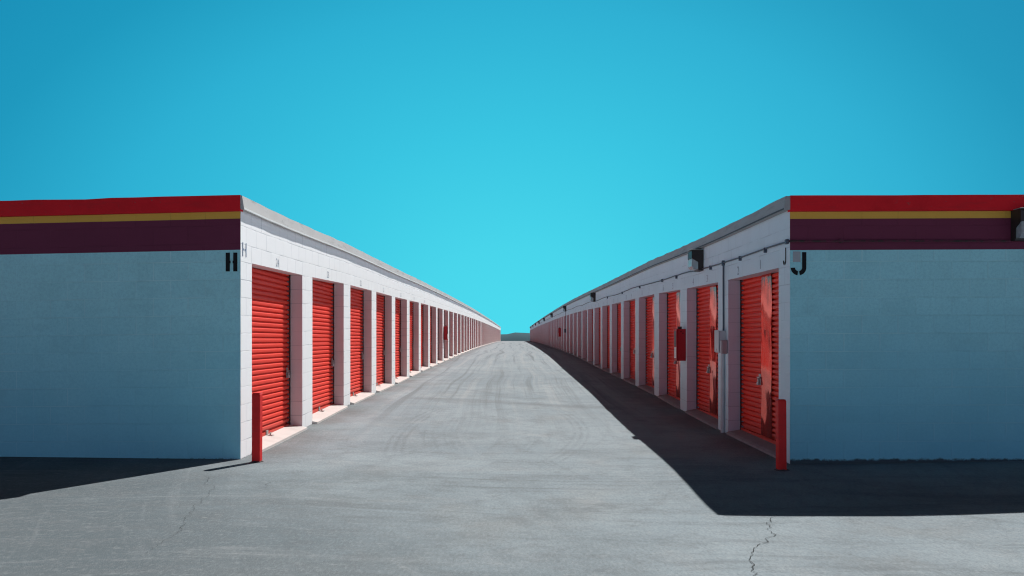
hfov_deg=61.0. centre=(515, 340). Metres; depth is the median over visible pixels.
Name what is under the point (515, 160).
sky
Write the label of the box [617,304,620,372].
roll up door
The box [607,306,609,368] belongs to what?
roll up door
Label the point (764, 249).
conduit
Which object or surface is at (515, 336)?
hills
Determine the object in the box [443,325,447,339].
extinguisher cabinet
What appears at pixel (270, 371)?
roll up door
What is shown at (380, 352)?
roll up door
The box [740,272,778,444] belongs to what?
roll up door
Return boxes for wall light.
[590,292,595,301]
[687,249,703,271]
[1011,207,1023,240]
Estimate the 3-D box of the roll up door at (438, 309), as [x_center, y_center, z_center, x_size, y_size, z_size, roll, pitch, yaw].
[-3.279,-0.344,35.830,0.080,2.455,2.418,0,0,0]
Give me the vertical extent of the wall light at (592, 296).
0.375 m
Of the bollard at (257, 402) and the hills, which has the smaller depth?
the bollard at (257, 402)
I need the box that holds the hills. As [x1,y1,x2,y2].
[501,332,529,340]
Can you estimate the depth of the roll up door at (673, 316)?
18.15 m
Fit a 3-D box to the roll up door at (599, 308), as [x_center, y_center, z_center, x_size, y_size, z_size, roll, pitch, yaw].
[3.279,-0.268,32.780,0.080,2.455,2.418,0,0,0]
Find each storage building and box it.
[0,195,500,458]
[530,195,1023,463]
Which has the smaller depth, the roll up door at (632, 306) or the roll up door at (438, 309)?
the roll up door at (632, 306)
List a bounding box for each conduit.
[541,239,788,322]
[721,260,724,432]
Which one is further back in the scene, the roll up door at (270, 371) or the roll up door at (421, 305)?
the roll up door at (421, 305)
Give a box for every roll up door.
[252,268,290,436]
[312,280,333,413]
[350,288,363,396]
[376,294,384,385]
[395,299,400,378]
[410,302,413,372]
[421,305,423,366]
[430,307,431,362]
[438,309,438,359]
[592,309,592,360]
[599,308,600,363]
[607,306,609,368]
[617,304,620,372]
[630,300,634,378]
[646,296,653,387]
[667,291,679,399]
[696,285,717,418]
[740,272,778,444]
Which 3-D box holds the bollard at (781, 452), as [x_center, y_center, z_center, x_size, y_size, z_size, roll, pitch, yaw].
[2.894,1.101,9.426,0.202,0.916,0.192,0,0,-4]
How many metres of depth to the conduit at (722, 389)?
12.82 m
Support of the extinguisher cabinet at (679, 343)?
attached to the storage building at (876, 352)
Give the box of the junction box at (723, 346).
[720,340,727,353]
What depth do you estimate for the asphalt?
7.62 m
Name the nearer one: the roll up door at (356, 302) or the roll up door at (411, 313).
the roll up door at (356, 302)
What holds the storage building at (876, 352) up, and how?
on the asphalt
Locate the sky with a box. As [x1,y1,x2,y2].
[0,0,1023,333]
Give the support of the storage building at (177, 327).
on the asphalt
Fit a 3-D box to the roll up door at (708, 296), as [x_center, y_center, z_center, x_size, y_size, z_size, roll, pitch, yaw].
[3.279,0.056,14.480,0.080,2.455,2.418,0,0,0]
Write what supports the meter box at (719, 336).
attached to the storage building at (876, 352)
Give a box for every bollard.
[251,392,263,462]
[774,399,789,470]
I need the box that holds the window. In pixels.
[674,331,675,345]
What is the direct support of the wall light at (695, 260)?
attached to the storage building at (876, 352)
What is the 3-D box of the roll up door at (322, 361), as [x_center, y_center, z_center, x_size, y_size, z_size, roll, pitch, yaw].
[-3.257,-0.032,14.480,0.124,2.455,2.418,0,0,0]
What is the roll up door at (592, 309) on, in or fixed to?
in the storage building at (876, 352)
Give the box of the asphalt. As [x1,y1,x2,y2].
[0,341,1023,575]
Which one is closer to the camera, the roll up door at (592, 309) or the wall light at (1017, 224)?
the wall light at (1017, 224)
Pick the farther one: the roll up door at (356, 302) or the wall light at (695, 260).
the roll up door at (356, 302)
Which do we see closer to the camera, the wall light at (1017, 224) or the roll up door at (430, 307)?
the wall light at (1017, 224)
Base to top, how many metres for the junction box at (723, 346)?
0.200 m
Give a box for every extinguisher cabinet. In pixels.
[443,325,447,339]
[674,327,685,360]
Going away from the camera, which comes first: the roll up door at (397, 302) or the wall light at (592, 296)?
the roll up door at (397, 302)
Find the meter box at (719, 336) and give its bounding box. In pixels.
[714,330,725,352]

